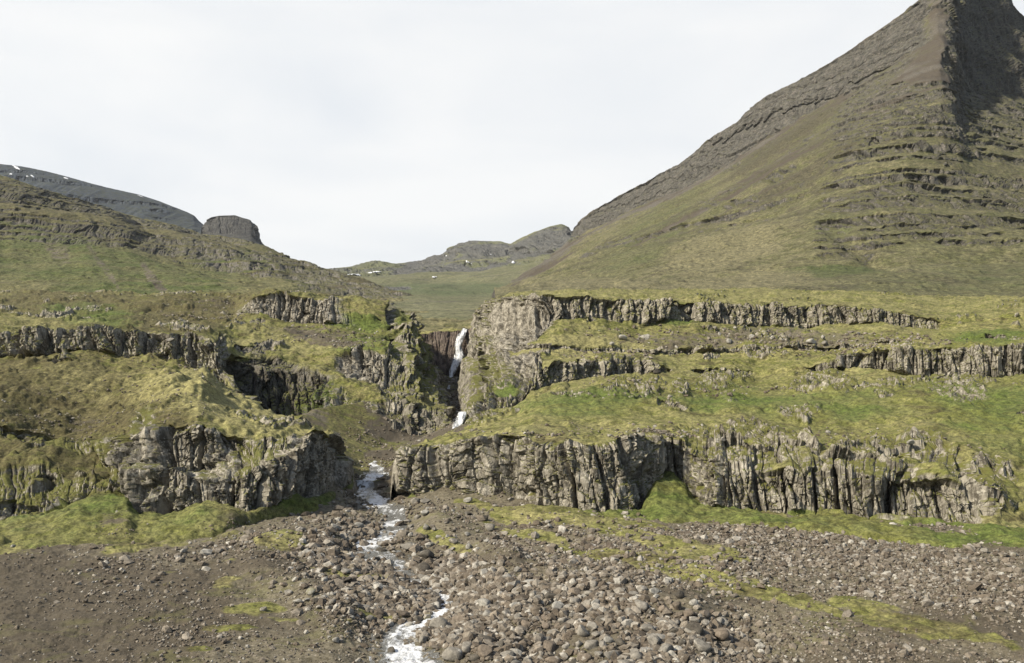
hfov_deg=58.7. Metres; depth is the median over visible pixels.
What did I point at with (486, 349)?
basalt cliff
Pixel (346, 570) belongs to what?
boulder
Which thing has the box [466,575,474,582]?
boulder
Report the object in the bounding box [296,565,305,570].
boulder
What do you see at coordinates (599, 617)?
boulder
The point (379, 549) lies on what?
boulder
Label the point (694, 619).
boulder
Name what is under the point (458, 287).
hill
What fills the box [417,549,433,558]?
boulder
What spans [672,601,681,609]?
boulder
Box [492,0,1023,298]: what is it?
mountain
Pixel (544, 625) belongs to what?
boulder
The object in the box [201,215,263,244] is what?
mountain
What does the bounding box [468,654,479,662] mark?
boulder
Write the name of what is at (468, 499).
boulder
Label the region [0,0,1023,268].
sky
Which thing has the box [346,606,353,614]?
boulder
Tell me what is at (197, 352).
basalt cliff
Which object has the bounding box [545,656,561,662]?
boulder
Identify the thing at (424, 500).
boulder
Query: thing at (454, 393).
scree
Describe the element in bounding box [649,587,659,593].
boulder
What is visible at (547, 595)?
boulder
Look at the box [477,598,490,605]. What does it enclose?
boulder
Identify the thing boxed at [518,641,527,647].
boulder
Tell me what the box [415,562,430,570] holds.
boulder
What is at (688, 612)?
boulder
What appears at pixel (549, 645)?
boulder
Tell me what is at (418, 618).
boulder
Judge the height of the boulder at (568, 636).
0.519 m
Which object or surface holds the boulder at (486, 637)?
on the ground
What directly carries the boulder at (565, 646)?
on the ground
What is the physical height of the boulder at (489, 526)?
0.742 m
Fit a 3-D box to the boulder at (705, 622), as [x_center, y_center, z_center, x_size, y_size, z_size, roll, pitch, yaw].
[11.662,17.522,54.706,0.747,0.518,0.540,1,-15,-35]
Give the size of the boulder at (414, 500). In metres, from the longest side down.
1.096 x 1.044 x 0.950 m
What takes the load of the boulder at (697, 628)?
on the ground
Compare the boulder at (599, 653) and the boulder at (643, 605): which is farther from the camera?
the boulder at (643, 605)
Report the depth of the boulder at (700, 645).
50.88 m
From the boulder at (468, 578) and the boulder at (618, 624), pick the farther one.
the boulder at (468, 578)
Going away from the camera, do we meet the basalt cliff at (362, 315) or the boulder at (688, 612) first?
the boulder at (688, 612)
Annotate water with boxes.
[349,461,453,662]
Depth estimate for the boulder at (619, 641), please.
51.06 m
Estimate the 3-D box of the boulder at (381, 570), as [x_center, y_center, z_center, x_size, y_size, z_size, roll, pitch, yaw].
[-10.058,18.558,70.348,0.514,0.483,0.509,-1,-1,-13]
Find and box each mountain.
[0,164,202,232]
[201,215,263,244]
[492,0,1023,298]
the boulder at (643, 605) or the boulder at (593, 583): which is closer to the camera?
the boulder at (643, 605)
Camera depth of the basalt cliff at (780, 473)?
98.65 m
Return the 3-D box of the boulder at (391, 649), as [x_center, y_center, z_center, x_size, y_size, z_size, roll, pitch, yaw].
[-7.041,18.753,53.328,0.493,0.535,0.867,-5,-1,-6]
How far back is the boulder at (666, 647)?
50.09 m
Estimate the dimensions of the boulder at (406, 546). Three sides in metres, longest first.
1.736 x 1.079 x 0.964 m
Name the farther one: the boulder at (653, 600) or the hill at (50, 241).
the hill at (50, 241)
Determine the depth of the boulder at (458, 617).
58.02 m
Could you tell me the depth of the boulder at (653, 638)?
51.63 m
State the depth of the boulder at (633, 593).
59.82 m
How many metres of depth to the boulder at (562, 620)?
56.53 m
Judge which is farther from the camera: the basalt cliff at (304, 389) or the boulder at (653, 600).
the basalt cliff at (304, 389)
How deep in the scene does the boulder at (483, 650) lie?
49.97 m
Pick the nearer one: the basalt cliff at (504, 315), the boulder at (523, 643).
the boulder at (523, 643)
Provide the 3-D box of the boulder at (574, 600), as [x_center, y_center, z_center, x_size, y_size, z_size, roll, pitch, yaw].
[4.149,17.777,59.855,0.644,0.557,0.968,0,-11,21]
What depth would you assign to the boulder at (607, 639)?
51.65 m
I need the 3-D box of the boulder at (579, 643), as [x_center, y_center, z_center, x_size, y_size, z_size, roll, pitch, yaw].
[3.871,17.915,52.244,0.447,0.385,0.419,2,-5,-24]
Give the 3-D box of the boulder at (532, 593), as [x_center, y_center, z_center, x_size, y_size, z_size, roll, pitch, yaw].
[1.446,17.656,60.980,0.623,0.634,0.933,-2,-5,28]
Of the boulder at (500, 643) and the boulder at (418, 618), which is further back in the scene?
the boulder at (418, 618)
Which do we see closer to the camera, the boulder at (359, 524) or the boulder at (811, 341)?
the boulder at (359, 524)
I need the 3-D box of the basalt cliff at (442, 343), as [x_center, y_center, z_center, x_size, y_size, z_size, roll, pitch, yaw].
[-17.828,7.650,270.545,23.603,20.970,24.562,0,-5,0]
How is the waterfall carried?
attached to the basalt cliff at (442, 343)
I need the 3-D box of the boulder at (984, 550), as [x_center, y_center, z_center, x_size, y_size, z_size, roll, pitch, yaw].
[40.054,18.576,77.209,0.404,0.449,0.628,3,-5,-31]
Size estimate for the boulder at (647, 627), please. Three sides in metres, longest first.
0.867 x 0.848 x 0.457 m
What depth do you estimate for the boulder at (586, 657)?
49.38 m
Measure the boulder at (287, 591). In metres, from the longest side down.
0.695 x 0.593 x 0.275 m
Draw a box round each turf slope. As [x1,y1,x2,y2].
[0,288,455,435]
[0,323,356,548]
[391,287,1023,547]
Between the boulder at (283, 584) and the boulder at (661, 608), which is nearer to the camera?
the boulder at (661, 608)
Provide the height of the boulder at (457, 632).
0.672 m
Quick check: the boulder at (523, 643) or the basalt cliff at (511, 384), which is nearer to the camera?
the boulder at (523, 643)
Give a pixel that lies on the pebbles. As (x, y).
(530, 629)
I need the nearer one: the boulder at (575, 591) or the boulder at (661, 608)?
the boulder at (661, 608)
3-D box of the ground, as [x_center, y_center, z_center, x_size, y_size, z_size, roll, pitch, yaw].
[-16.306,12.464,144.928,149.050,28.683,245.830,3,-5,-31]
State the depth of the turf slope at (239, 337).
220.11 m
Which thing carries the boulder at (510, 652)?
on the ground
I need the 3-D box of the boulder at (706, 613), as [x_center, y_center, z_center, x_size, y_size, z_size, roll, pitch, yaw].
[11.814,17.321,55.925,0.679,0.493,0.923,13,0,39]
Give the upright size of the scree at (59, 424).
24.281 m
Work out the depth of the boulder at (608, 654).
49.17 m
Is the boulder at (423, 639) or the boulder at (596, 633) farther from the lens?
the boulder at (423, 639)
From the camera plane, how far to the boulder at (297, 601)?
60.16 m
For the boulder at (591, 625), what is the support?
on the ground
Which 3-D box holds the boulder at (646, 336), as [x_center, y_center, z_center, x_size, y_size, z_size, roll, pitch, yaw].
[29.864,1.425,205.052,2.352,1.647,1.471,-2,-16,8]
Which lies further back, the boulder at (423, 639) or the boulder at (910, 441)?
the boulder at (910, 441)
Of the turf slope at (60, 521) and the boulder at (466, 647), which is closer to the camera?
the boulder at (466, 647)
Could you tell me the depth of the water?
76.41 m
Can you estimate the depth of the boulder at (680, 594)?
58.06 m
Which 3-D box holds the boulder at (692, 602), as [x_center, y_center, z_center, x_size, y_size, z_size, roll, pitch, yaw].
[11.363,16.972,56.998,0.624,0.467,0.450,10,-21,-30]
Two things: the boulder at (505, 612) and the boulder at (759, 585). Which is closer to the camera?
the boulder at (505, 612)
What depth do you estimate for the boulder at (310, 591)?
61.03 m
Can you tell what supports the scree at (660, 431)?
on the turf slope at (986, 413)
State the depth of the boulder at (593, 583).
61.45 m
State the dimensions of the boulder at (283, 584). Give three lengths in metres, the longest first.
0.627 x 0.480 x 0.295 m
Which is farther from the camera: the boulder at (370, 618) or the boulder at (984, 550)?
the boulder at (984, 550)
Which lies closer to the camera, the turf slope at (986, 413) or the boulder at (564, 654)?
the boulder at (564, 654)
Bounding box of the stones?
[0,403,1023,662]
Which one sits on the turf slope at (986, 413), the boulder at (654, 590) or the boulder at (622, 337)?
the boulder at (622, 337)
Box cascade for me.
[452,412,466,428]
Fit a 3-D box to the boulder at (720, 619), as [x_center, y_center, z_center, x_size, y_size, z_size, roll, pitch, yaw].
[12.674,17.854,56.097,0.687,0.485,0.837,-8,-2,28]
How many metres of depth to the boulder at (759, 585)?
63.10 m
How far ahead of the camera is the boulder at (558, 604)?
58.80 m
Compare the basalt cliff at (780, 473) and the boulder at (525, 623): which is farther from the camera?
the basalt cliff at (780, 473)
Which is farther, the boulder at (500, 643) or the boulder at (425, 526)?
the boulder at (425, 526)
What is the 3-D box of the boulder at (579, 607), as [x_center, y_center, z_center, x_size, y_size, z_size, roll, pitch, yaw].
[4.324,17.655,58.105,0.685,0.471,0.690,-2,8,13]
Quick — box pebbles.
[0,486,1023,662]
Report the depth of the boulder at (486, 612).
58.66 m
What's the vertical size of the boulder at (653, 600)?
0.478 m
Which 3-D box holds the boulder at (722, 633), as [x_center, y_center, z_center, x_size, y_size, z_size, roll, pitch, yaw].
[12.332,17.882,53.857,1.085,0.731,1.282,-15,-2,-44]
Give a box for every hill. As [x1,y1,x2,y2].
[0,175,472,333]
[329,224,577,319]
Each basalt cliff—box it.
[0,293,450,398]
[0,323,325,431]
[0,424,354,516]
[15,331,439,403]
[221,361,451,433]
[390,424,1023,527]
[420,327,471,375]
[444,343,1023,434]
[459,294,1023,375]
[464,333,1009,363]
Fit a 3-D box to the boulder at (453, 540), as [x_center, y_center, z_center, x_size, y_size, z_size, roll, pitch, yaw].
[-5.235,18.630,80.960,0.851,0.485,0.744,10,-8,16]
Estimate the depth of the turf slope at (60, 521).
114.37 m
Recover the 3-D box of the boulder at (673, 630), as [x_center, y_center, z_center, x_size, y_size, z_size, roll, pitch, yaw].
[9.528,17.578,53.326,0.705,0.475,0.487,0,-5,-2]
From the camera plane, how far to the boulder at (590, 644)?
51.05 m
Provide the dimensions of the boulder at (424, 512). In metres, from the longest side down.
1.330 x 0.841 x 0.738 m
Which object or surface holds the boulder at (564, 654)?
on the ground
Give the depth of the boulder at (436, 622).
57.17 m
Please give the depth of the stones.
63.94 m
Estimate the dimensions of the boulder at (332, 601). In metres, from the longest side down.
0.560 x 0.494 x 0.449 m
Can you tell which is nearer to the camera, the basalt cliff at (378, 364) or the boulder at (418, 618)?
the boulder at (418, 618)
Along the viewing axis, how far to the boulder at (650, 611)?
56.02 m
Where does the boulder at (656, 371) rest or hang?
on the turf slope at (986, 413)
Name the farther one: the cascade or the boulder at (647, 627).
the cascade
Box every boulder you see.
[279,582,287,586]
[284,589,292,594]
[293,599,303,603]
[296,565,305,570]
[306,587,315,594]
[329,599,335,604]
[332,637,338,642]
[341,567,350,573]
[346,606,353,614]
[354,522,363,527]
[365,615,373,621]
[376,547,386,551]
[379,568,384,574]
[383,590,391,595]
[387,646,394,652]
[400,542,415,550]
[410,498,419,503]
[413,616,423,621]
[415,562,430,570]
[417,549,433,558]
[418,635,427,642]
[420,498,430,503]
[421,509,428,515]
[423,524,428,529]
[429,617,449,627]
[434,601,440,608]
[442,647,462,661]
[448,630,463,635]
[449,538,457,543]
[452,615,463,621]
[461,641,471,653]
[463,497,471,501]
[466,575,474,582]
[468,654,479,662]
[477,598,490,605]
[477,644,492,657]
[478,634,493,641]
[483,610,490,615]
[484,523,494,530]
[497,639,503,646]
[500,650,513,655]
[502,609,511,615]
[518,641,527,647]
[521,620,531,626]
[529,591,536,596]
[541,622,548,628]
[543,640,555,651]
[544,592,555,598]
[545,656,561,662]
[552,601,564,608]
[557,617,567,623]
[559,652,568,658]
[562,633,571,639]
[562,644,569,648]
[568,587,581,595]
[569,597,578,603]
[574,604,584,612]
[575,640,582,646]
[577,624,588,636]
[581,653,591,662]
[584,640,598,649]
[586,622,596,629]
[590,580,597,586]
[591,631,600,636]
[594,651,602,655]
[596,615,603,621]
[603,636,612,642]
[604,650,618,659]
[614,622,621,628]
[615,638,625,645]
[617,659,629,662]
[619,335,626,339]
[628,648,642,659]
[629,591,638,595]
[634,599,647,610]
[636,585,647,591]
[640,334,649,339]
[640,624,654,631]
[645,608,653,615]
[646,633,660,644]
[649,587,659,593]
[650,596,658,602]
[653,368,660,373]
[658,605,667,612]
[659,643,673,651]
[669,628,678,632]
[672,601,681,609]
[674,590,684,597]
[678,638,686,645]
[683,609,694,616]
[684,622,703,635]
[689,599,697,605]
[689,617,699,622]
[693,638,711,652]
[699,610,710,617]
[701,619,710,626]
[713,627,729,640]
[716,616,723,623]
[757,583,765,588]
[806,338,815,343]
[907,439,914,443]
[980,548,988,552]
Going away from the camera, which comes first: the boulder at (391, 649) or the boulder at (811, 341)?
the boulder at (391, 649)
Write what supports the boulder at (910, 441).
on the turf slope at (986, 413)
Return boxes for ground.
[0,374,1023,662]
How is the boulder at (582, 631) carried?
on the ground
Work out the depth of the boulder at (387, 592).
63.50 m
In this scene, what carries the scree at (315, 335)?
on the turf slope at (239, 337)
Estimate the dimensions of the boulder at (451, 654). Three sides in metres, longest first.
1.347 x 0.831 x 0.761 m
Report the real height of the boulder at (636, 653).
0.764 m
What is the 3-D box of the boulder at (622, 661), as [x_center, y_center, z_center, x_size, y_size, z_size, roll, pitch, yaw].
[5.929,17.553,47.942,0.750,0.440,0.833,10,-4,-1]
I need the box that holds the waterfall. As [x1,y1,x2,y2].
[449,328,467,377]
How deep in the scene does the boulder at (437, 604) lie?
62.11 m
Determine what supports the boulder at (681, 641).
on the ground
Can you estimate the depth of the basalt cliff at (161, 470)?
100.94 m
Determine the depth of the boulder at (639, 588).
60.43 m
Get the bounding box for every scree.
[1,348,252,537]
[159,298,392,349]
[338,376,464,478]
[442,324,1004,449]

